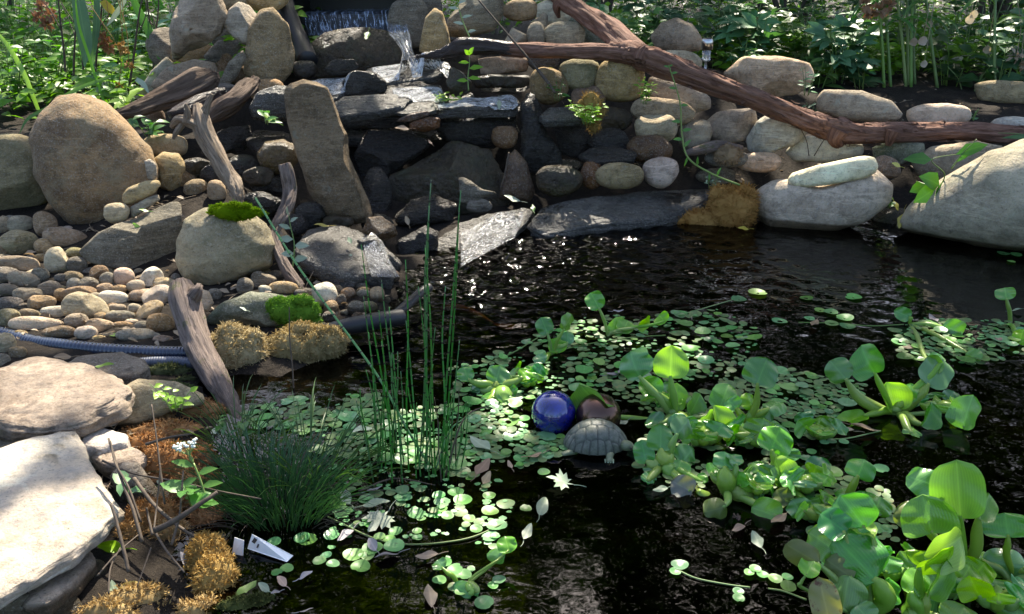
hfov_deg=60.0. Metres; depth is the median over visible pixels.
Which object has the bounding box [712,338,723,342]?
floating pad
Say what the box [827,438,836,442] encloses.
floating pad
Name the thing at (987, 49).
seed pod
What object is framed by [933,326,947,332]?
floating pad
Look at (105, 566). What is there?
dry stalk
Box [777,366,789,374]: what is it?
floating pad
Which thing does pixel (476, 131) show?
stone
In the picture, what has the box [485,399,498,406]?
floating pad
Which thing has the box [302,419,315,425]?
floating pad
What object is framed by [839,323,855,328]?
floating pad
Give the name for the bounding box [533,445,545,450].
floating pad
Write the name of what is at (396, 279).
pebble
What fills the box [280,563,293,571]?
floating pad
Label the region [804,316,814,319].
floating pad
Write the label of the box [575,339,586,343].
floating pad
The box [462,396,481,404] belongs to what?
floating pad
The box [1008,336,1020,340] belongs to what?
floating pad
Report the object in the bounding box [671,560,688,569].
floating pad
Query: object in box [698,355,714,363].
floating pad
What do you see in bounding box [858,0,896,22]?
dried flower head
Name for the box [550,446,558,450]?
floating pad
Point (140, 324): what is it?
pebble
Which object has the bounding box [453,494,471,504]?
floating pad
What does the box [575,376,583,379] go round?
floating pad
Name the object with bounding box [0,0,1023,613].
ground
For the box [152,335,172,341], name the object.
pebble
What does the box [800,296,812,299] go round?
floating pad
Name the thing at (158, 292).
pebble
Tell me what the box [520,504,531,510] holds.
floating pad
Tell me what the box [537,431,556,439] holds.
floating pad
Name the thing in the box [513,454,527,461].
floating pad
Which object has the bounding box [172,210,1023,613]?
water
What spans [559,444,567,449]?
floating pad
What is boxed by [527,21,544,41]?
stone
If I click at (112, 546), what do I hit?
fallen leaf
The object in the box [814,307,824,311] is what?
floating pad
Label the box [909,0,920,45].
seed pod
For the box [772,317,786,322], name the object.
floating pad
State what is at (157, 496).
dry stalk
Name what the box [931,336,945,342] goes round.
floating pad
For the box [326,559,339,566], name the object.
floating pad
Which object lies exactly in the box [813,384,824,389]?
floating pad
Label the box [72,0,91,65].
leaf blade
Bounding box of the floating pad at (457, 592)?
[455,589,464,594]
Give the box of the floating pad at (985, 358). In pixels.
[975,354,989,360]
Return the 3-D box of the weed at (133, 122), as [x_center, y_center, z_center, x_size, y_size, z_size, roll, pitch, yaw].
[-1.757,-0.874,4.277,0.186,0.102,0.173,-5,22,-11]
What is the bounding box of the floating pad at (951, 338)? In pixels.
[944,336,956,340]
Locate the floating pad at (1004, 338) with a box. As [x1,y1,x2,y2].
[990,335,1009,341]
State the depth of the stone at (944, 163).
4.70 m
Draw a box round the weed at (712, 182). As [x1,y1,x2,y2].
[705,177,720,188]
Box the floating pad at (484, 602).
[474,595,493,608]
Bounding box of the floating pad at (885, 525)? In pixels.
[882,524,892,529]
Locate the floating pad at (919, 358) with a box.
[913,356,924,360]
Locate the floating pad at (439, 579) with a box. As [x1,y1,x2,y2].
[432,575,445,583]
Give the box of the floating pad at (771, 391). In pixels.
[766,388,776,393]
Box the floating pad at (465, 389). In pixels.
[460,387,470,391]
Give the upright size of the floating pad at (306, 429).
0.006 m
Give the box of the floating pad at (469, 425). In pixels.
[458,422,470,428]
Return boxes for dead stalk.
[42,0,66,92]
[59,0,84,93]
[62,6,75,85]
[93,0,116,96]
[127,0,146,91]
[127,0,153,26]
[149,0,158,67]
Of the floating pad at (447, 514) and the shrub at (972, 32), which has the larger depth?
the shrub at (972, 32)
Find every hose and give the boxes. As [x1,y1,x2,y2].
[0,326,186,356]
[140,356,193,368]
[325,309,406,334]
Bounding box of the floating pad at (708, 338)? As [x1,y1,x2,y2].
[704,337,713,340]
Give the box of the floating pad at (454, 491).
[448,487,463,495]
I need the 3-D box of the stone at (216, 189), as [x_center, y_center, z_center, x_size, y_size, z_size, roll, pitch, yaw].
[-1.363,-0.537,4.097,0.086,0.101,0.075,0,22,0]
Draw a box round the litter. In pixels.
[0,80,970,489]
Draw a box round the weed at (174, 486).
[160,479,218,508]
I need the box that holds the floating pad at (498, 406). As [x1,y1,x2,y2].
[492,404,502,409]
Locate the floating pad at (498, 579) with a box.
[492,575,505,582]
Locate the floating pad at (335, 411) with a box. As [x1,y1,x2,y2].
[332,409,342,414]
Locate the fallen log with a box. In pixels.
[409,0,1023,148]
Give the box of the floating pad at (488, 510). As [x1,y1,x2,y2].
[481,505,498,514]
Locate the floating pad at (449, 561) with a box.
[445,557,451,565]
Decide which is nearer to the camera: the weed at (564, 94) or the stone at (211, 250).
the stone at (211, 250)
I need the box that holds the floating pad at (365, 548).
[362,542,382,554]
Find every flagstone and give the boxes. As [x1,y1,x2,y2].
[0,356,134,440]
[0,431,124,609]
[0,439,17,447]
[23,551,96,613]
[68,352,150,384]
[81,428,130,462]
[91,447,146,477]
[244,130,292,152]
[314,77,346,102]
[335,94,412,123]
[342,117,406,128]
[343,126,391,146]
[366,61,450,84]
[378,81,428,93]
[384,85,446,106]
[385,115,427,118]
[395,101,438,116]
[401,130,443,142]
[433,95,519,118]
[436,208,534,249]
[448,93,473,103]
[475,85,529,93]
[526,189,709,238]
[538,107,583,126]
[562,159,580,169]
[578,145,636,165]
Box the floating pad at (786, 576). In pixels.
[782,573,792,579]
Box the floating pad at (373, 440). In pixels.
[364,438,376,443]
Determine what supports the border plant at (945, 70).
on the ground at (164, 568)
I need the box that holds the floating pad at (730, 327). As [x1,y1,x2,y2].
[725,325,737,329]
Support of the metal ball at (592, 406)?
on the water
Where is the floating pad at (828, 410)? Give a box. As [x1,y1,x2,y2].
[824,409,832,412]
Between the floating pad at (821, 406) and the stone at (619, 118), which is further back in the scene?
the stone at (619, 118)
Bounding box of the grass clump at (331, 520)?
[162,431,393,547]
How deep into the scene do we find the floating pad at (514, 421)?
2.63 m
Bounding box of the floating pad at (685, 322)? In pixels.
[676,320,692,325]
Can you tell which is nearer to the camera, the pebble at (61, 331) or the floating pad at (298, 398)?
the floating pad at (298, 398)
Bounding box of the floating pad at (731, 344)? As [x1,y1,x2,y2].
[725,342,739,346]
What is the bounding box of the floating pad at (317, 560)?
[313,556,325,564]
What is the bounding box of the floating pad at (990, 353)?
[986,351,997,354]
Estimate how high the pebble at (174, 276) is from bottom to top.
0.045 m
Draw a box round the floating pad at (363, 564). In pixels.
[351,559,369,571]
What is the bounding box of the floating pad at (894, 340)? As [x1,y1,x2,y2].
[891,337,908,344]
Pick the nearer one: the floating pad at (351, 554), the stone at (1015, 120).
the floating pad at (351, 554)
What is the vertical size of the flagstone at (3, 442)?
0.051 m
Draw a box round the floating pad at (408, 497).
[395,491,411,500]
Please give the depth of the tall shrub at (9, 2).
8.72 m
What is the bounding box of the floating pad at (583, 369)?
[575,365,593,372]
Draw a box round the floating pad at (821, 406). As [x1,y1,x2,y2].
[815,404,826,408]
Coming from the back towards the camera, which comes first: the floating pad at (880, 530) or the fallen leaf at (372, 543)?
the floating pad at (880, 530)
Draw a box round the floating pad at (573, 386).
[568,383,578,390]
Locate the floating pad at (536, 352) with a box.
[534,350,545,354]
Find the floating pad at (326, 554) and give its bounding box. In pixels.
[320,551,331,557]
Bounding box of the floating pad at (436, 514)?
[432,511,440,517]
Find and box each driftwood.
[116,67,219,118]
[167,87,226,117]
[168,277,241,419]
[170,93,244,202]
[209,75,260,122]
[269,162,304,289]
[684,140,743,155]
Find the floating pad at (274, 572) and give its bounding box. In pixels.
[271,569,282,575]
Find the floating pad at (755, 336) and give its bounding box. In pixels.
[744,334,761,339]
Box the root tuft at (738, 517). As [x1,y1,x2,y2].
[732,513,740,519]
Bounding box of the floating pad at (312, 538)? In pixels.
[299,533,316,544]
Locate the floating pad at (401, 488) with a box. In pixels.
[394,485,408,493]
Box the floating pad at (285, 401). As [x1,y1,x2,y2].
[281,398,292,404]
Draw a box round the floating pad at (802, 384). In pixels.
[795,382,808,387]
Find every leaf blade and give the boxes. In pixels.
[0,34,39,109]
[19,75,110,133]
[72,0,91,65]
[75,0,104,100]
[90,0,99,73]
[100,0,114,13]
[107,0,126,25]
[130,0,160,58]
[135,78,148,92]
[918,1,929,45]
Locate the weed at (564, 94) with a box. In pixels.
[545,79,569,100]
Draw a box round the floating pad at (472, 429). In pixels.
[465,427,474,431]
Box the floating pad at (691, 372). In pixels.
[686,369,694,375]
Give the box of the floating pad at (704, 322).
[698,320,708,323]
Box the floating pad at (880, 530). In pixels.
[875,524,882,532]
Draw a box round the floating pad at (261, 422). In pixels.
[252,421,267,428]
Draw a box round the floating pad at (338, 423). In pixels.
[329,420,341,427]
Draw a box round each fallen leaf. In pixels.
[54,353,73,358]
[95,362,112,367]
[97,540,136,552]
[110,580,117,590]
[180,552,186,564]
[235,580,256,595]
[258,582,274,594]
[277,576,290,589]
[292,571,311,581]
[314,223,335,226]
[337,521,360,540]
[340,490,353,508]
[353,422,382,431]
[353,498,388,507]
[362,499,396,531]
[364,30,369,38]
[367,538,379,554]
[374,549,408,557]
[395,125,415,129]
[405,216,409,226]
[416,550,448,558]
[423,584,437,613]
[470,436,499,454]
[471,458,489,480]
[480,471,490,489]
[497,97,501,108]
[504,195,526,202]
[507,460,513,470]
[520,523,531,546]
[522,450,548,456]
[536,497,547,522]
[546,468,585,489]
[599,370,619,375]
[620,416,634,423]
[653,485,669,491]
[732,520,750,530]
[751,530,765,553]
[771,512,787,521]
[810,317,818,324]
[842,422,880,430]
[892,198,898,209]
[897,204,906,227]
[929,314,941,324]
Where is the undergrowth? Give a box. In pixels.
[0,0,1023,119]
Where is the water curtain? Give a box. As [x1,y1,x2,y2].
[305,9,404,32]
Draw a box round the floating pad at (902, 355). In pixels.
[896,352,913,358]
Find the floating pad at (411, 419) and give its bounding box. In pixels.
[399,413,417,422]
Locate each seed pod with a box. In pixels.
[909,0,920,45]
[920,5,933,67]
[926,2,933,27]
[965,2,974,23]
[970,1,977,17]
[983,20,992,53]
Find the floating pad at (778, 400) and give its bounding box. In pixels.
[772,398,785,401]
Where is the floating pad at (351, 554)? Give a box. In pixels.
[343,548,363,560]
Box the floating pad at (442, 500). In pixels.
[434,497,449,505]
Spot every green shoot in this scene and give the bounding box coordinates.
[278,207,308,265]
[448,0,475,36]
[457,47,482,90]
[664,65,739,185]
[903,142,987,202]
[951,139,976,168]
[1003,133,1023,138]
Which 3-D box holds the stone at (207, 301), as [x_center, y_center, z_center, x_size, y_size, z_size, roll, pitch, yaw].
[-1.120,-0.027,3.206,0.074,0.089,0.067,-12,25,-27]
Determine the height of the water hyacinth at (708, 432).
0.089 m
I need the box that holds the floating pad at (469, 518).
[463,514,474,521]
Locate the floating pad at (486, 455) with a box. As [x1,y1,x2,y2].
[480,452,491,458]
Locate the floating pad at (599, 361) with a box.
[593,358,604,364]
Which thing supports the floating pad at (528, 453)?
on the water
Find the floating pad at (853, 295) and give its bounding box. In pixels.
[845,293,861,298]
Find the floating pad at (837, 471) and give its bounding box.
[830,466,842,476]
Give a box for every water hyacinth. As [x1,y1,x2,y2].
[432,536,516,598]
[457,365,532,404]
[509,361,547,387]
[533,312,573,363]
[570,345,736,432]
[585,290,668,335]
[633,415,707,496]
[640,382,691,407]
[682,416,733,445]
[695,451,782,519]
[713,357,786,446]
[726,414,789,446]
[731,464,781,495]
[748,426,830,507]
[779,462,836,495]
[783,492,900,613]
[786,494,835,522]
[794,410,848,440]
[819,458,892,517]
[824,343,981,437]
[879,542,916,581]
[893,459,998,558]
[894,307,982,361]
[901,527,976,613]
[904,550,996,598]
[915,389,959,411]
[953,573,1023,612]
[979,513,1023,613]
[994,287,1023,344]
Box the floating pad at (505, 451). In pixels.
[501,448,511,454]
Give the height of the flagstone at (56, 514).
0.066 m
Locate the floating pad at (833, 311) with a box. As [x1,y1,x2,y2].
[824,308,837,313]
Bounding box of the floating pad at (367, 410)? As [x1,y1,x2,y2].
[357,408,373,416]
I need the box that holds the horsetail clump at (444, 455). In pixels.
[254,180,469,482]
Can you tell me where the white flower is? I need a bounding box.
[171,438,222,492]
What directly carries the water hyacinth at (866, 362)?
on the water
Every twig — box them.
[102,460,260,499]
[132,477,194,537]
[145,433,191,445]
[152,491,217,532]
[289,307,293,387]
[478,0,555,93]
[500,152,509,188]
[527,61,553,88]
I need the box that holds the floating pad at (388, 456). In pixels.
[376,452,392,460]
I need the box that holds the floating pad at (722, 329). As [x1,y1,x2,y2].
[715,326,727,331]
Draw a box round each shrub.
[0,0,11,30]
[0,0,35,49]
[0,0,71,81]
[0,30,81,104]
[0,35,35,110]
[21,0,77,62]
[35,11,112,93]
[49,0,133,73]
[85,0,155,53]
[86,62,134,108]
[108,88,143,108]
[113,1,177,72]
[114,0,257,19]
[130,0,178,27]
[484,0,513,33]
[533,0,725,19]
[542,0,609,5]
[624,0,699,27]
[713,0,767,37]
[716,0,922,31]
[786,0,864,50]
[851,0,1023,34]
[878,0,959,71]
[938,0,1023,60]
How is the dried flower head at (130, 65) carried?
on the undergrowth
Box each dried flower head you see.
[31,0,56,31]
[90,0,114,54]
[91,1,135,88]
[114,0,130,55]
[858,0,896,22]
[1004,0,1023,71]
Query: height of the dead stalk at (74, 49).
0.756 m
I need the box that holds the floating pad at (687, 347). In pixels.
[681,344,700,350]
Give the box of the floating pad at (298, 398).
[292,396,305,400]
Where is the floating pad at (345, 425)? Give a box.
[343,422,355,428]
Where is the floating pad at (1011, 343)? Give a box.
[1005,341,1018,345]
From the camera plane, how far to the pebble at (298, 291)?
3.49 m
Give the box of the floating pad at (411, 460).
[409,458,417,462]
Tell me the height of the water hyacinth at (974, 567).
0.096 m
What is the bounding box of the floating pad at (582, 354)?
[578,352,588,356]
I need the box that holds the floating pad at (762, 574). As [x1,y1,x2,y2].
[757,570,768,577]
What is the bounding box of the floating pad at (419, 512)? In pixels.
[407,508,425,518]
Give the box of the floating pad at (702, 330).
[695,327,710,333]
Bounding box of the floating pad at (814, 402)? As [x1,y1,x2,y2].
[809,400,819,404]
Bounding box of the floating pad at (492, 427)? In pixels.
[488,425,495,429]
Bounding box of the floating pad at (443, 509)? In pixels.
[435,506,447,511]
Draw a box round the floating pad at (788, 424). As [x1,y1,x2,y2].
[782,421,794,427]
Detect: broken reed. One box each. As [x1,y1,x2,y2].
[358,478,434,491]
[436,413,473,469]
[445,404,491,475]
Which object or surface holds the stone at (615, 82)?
on the stone at (657, 106)
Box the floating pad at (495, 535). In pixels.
[491,533,499,537]
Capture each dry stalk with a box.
[96,535,137,575]
[107,438,143,542]
[108,547,120,593]
[109,503,130,572]
[110,441,141,522]
[137,547,151,585]
[146,508,153,535]
[151,404,165,503]
[153,463,160,526]
[153,531,184,572]
[170,470,183,545]
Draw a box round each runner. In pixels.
[327,516,506,544]
[486,337,537,363]
[566,335,665,348]
[677,569,749,587]
[686,299,731,312]
[768,588,806,599]
[799,322,903,326]
[802,431,880,439]
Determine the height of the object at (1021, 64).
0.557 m
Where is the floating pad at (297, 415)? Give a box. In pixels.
[289,413,305,420]
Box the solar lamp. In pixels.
[701,38,712,68]
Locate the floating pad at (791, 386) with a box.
[777,382,798,390]
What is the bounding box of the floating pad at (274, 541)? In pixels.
[267,537,280,545]
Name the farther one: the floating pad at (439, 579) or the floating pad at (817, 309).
the floating pad at (817, 309)
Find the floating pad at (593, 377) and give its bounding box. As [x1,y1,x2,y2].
[587,375,596,379]
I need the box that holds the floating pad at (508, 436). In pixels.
[502,431,524,440]
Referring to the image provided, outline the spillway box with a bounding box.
[293,0,395,35]
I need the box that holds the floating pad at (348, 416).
[337,411,358,421]
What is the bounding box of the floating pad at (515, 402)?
[508,398,522,406]
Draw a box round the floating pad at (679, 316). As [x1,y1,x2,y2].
[674,313,684,317]
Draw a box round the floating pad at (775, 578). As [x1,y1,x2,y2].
[768,574,782,582]
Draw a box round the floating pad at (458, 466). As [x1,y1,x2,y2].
[446,457,467,469]
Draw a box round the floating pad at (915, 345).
[911,343,924,347]
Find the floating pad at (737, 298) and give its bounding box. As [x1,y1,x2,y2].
[731,295,746,300]
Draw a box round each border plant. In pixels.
[585,0,627,15]
[607,6,667,46]
[616,0,705,55]
[669,0,777,69]
[713,0,797,61]
[720,38,782,69]
[763,4,842,67]
[801,11,888,85]
[801,56,844,88]
[802,102,818,111]
[840,57,887,88]
[918,23,996,86]
[940,63,998,90]
[970,14,1023,80]
[970,108,978,119]
[996,0,1023,81]
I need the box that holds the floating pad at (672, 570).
[669,567,680,574]
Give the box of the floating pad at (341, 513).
[332,506,351,517]
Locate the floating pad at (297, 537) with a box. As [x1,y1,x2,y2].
[294,532,309,542]
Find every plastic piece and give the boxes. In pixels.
[232,537,243,555]
[247,534,292,561]
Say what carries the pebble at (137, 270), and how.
on the ground at (164, 568)
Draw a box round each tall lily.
[851,0,913,87]
[851,0,925,86]
[861,0,934,86]
[875,0,936,84]
[878,0,949,86]
[887,0,952,83]
[901,0,964,87]
[957,0,1023,79]
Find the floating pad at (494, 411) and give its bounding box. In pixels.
[490,409,498,413]
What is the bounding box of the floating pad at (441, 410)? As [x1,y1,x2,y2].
[438,407,446,413]
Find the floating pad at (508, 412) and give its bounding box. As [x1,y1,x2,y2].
[504,410,512,413]
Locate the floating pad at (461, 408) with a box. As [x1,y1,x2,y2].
[454,406,469,412]
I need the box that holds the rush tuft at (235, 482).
[149,417,382,531]
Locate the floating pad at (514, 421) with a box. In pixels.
[498,417,518,426]
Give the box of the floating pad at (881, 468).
[874,464,888,471]
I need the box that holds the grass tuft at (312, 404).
[160,376,450,501]
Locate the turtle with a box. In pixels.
[561,418,633,462]
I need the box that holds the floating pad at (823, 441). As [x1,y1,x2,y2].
[819,439,828,443]
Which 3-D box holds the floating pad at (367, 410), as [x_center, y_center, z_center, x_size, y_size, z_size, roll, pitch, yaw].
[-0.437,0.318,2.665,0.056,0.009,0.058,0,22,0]
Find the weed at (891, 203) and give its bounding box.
[888,197,895,208]
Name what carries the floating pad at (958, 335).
on the water
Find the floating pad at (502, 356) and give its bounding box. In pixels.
[499,353,507,358]
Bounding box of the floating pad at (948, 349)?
[943,347,953,351]
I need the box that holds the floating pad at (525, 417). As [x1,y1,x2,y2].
[518,415,529,420]
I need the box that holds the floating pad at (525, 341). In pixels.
[521,339,530,343]
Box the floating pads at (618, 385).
[241,309,1023,590]
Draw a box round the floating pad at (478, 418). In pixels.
[468,414,480,422]
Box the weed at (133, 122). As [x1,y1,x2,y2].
[128,115,168,136]
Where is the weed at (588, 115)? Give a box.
[567,99,608,124]
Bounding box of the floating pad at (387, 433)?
[375,431,391,438]
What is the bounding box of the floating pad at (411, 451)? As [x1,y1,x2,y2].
[409,448,419,455]
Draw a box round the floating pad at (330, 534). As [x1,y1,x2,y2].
[323,529,339,539]
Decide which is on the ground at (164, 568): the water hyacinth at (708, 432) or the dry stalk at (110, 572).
the dry stalk at (110, 572)
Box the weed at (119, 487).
[112,470,144,501]
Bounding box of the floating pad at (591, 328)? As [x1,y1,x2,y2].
[587,326,597,330]
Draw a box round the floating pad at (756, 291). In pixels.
[748,288,766,294]
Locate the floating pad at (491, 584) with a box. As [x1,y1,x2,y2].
[488,581,497,588]
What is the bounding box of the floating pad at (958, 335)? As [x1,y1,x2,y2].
[952,333,964,336]
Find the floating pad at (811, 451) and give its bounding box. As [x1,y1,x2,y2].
[806,449,816,453]
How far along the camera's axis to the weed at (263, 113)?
4.30 m
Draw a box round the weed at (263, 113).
[257,110,281,124]
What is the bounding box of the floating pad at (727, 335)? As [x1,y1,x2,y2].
[721,334,732,337]
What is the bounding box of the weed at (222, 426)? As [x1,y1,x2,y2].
[213,413,255,441]
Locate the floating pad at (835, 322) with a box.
[825,320,838,325]
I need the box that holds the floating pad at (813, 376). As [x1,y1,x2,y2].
[805,372,818,378]
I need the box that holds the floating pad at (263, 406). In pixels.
[261,403,273,409]
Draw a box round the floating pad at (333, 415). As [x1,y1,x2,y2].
[327,413,336,417]
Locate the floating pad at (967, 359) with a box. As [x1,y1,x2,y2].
[956,356,975,362]
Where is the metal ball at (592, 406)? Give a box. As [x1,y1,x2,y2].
[576,393,620,426]
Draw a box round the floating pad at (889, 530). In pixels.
[881,527,891,533]
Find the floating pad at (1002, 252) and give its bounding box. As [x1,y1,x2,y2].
[997,251,1010,254]
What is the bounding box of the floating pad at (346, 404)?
[343,402,353,406]
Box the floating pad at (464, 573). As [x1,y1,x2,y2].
[455,568,471,578]
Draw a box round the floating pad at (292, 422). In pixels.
[273,420,295,429]
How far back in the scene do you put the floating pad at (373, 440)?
2.52 m
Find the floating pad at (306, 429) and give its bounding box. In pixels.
[298,428,309,434]
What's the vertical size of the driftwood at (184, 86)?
0.217 m
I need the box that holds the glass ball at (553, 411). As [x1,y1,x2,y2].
[531,390,575,433]
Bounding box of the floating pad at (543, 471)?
[538,468,549,474]
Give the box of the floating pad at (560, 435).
[556,434,564,437]
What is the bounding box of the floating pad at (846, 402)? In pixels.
[837,398,856,405]
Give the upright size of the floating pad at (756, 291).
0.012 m
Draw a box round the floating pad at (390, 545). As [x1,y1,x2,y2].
[383,539,404,550]
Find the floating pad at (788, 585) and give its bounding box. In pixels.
[780,580,796,591]
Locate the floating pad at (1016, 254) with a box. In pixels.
[1011,252,1021,255]
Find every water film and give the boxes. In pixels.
[313,76,348,94]
[361,233,398,276]
[372,52,448,81]
[393,87,443,101]
[438,95,517,109]
[461,208,522,264]
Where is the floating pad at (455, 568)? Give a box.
[447,563,462,573]
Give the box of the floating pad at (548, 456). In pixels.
[540,451,553,458]
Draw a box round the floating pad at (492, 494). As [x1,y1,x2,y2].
[483,492,495,498]
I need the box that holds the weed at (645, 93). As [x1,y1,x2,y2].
[634,77,656,104]
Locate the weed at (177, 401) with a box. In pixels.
[149,383,197,411]
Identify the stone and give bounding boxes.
[0,134,47,209]
[0,593,81,613]
[28,93,158,223]
[79,201,181,268]
[93,559,107,577]
[103,203,129,223]
[110,462,157,501]
[115,379,204,427]
[122,180,160,203]
[130,195,159,217]
[136,57,173,98]
[141,111,165,126]
[144,134,187,156]
[144,159,156,179]
[145,27,170,66]
[151,59,218,88]
[155,152,185,190]
[169,0,227,59]
[170,44,211,63]
[175,207,274,284]
[180,170,196,185]
[183,179,207,194]
[184,157,209,178]
[200,164,220,182]
[201,289,213,311]
[204,40,245,62]
[206,291,320,326]
[207,180,226,199]
[212,27,235,44]
[213,83,234,91]
[215,53,245,83]
[216,125,252,153]
[219,50,245,83]
[223,0,247,10]
[224,2,255,44]
[228,154,259,174]
[242,166,273,186]
[243,7,294,82]
[244,191,276,216]
[246,0,288,10]
[249,85,286,122]
[249,175,282,195]
[251,79,283,98]
[257,139,297,174]
[269,196,281,215]
[284,79,372,223]
[284,214,307,236]
[292,60,316,78]
[294,202,326,228]
[295,224,395,288]
[311,27,414,77]
[322,213,353,226]
[324,59,358,75]
[342,70,386,95]
[354,130,429,177]
[357,233,401,270]
[361,213,393,228]
[362,216,397,240]
[363,167,391,211]
[387,0,428,47]
[389,141,510,214]
[395,193,456,226]
[396,225,438,253]
[397,111,429,121]
[409,117,439,131]
[419,8,449,52]
[423,0,441,12]
[436,116,518,148]
[446,0,503,37]
[446,67,471,96]
[458,177,495,203]
[467,198,491,212]
[472,74,529,87]
[478,56,527,74]
[491,126,517,148]
[499,149,534,201]
[503,0,536,20]
[505,28,526,42]
[520,93,561,174]
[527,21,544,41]
[528,58,559,69]
[529,67,568,104]
[533,12,547,28]
[536,0,570,24]
[536,165,582,196]
[544,21,584,43]
[554,124,593,158]
[559,59,598,89]
[569,17,605,43]
[571,86,605,103]
[581,161,600,188]
[588,107,631,129]
[588,128,628,148]
[594,61,644,101]
[595,162,643,188]
[626,135,672,162]
[630,97,695,124]
[634,114,677,140]
[643,157,678,188]
[644,76,710,112]
[650,17,701,51]
[666,50,701,66]
[676,119,712,149]
[696,168,734,183]
[704,152,747,167]
[706,108,757,142]
[724,56,814,96]
[738,152,781,172]
[742,147,751,152]
[746,116,806,152]
[756,170,892,230]
[786,136,863,162]
[788,156,877,186]
[816,89,902,121]
[872,142,924,164]
[872,208,905,223]
[875,155,900,177]
[896,139,1023,250]
[906,103,971,122]
[911,141,1001,179]
[974,80,1023,103]
[991,116,1023,125]
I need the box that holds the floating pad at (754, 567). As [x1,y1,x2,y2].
[749,564,760,571]
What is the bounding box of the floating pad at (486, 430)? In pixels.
[479,429,491,435]
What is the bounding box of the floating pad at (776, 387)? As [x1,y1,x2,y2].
[772,384,779,389]
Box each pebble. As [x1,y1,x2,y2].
[0,215,8,232]
[0,229,37,254]
[0,246,6,254]
[0,255,39,269]
[0,266,18,281]
[0,283,19,295]
[0,297,23,308]
[0,308,20,325]
[0,332,16,352]
[0,353,10,365]
[7,215,32,230]
[7,271,40,287]
[8,316,64,329]
[8,346,27,357]
[12,287,43,300]
[18,303,27,308]
[19,308,39,315]
[27,295,56,309]
[31,267,49,281]
[33,211,57,236]
[33,238,53,253]
[33,254,44,261]
[37,280,61,294]
[40,306,63,317]
[40,312,53,317]
[41,325,74,337]
[42,227,86,246]
[44,246,67,272]
[53,288,63,301]
[54,274,65,281]
[60,286,96,298]
[61,291,109,318]
[64,271,82,280]
[64,313,88,327]
[65,247,80,256]
[66,256,87,271]
[66,278,79,287]
[74,326,97,338]
[78,277,99,288]
[82,267,91,272]
[85,318,113,331]
[89,265,108,280]
[92,335,104,338]
[94,312,105,318]
[96,283,112,292]
[98,290,128,303]
[99,272,113,283]
[105,310,135,320]
[108,304,125,309]
[111,285,126,292]
[113,267,134,285]
[113,321,132,326]
[115,328,154,340]
[125,319,137,321]
[126,279,145,291]
[128,290,144,301]
[128,303,140,312]
[133,268,142,272]
[134,321,146,328]
[136,300,163,317]
[140,267,163,286]
[141,284,168,302]
[146,313,174,331]
[152,277,172,285]
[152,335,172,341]
[170,273,180,279]
[208,288,221,299]
[236,277,253,294]
[251,268,270,274]
[251,271,276,287]
[258,285,270,292]
[269,270,283,280]
[269,281,298,293]
[293,289,306,294]
[301,276,317,281]
[311,282,337,306]
[322,311,336,321]
[323,300,338,312]
[334,285,342,292]
[336,294,345,306]
[340,287,355,299]
[340,309,348,314]
[347,300,365,315]
[352,312,363,316]
[355,283,369,287]
[356,287,370,291]
[356,290,369,296]
[363,301,377,312]
[370,286,384,301]
[384,296,390,302]
[394,271,399,281]
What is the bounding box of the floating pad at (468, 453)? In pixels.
[465,450,475,455]
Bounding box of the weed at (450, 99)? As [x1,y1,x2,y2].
[434,91,462,101]
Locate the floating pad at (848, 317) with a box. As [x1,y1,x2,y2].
[836,314,853,320]
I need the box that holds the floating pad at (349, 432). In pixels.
[340,429,356,435]
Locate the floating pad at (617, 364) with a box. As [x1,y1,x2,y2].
[614,361,620,367]
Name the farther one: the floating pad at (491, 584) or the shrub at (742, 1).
the shrub at (742, 1)
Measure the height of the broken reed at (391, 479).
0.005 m
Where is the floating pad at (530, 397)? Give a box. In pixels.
[525,395,534,398]
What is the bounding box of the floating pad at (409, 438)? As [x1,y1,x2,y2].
[405,434,415,440]
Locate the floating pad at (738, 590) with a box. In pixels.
[733,587,743,593]
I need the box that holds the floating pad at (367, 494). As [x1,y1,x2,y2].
[359,493,373,502]
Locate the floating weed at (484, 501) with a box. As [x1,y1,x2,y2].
[240,309,1023,582]
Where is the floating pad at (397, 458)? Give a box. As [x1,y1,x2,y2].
[392,455,407,463]
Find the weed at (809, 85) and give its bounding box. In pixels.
[797,65,819,95]
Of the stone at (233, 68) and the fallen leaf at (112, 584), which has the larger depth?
the stone at (233, 68)
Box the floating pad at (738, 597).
[733,593,744,601]
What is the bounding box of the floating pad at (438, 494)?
[432,490,444,498]
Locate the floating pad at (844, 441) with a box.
[839,439,848,443]
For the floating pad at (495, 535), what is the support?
on the water
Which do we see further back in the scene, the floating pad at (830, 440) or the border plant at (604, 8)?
the border plant at (604, 8)
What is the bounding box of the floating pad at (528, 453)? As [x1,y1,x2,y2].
[525,451,534,457]
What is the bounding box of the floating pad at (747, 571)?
[744,568,753,574]
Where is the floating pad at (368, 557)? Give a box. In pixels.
[361,551,374,559]
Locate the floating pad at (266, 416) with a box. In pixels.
[259,413,273,419]
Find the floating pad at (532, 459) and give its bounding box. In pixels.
[529,457,537,461]
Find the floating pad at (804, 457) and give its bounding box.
[801,455,810,459]
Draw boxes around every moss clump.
[73,578,221,613]
[111,516,193,545]
[118,397,224,450]
[120,438,224,528]
[148,360,196,380]
[149,378,194,387]
[155,402,227,418]
[183,529,241,600]
[188,442,223,528]
[205,199,267,221]
[210,320,271,369]
[215,590,276,611]
[264,292,322,327]
[267,318,350,364]
[573,90,607,135]
[677,179,762,227]
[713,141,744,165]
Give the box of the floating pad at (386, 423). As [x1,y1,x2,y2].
[379,419,397,429]
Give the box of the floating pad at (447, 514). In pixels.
[441,511,453,518]
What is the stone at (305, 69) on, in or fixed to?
on the ground at (164, 568)

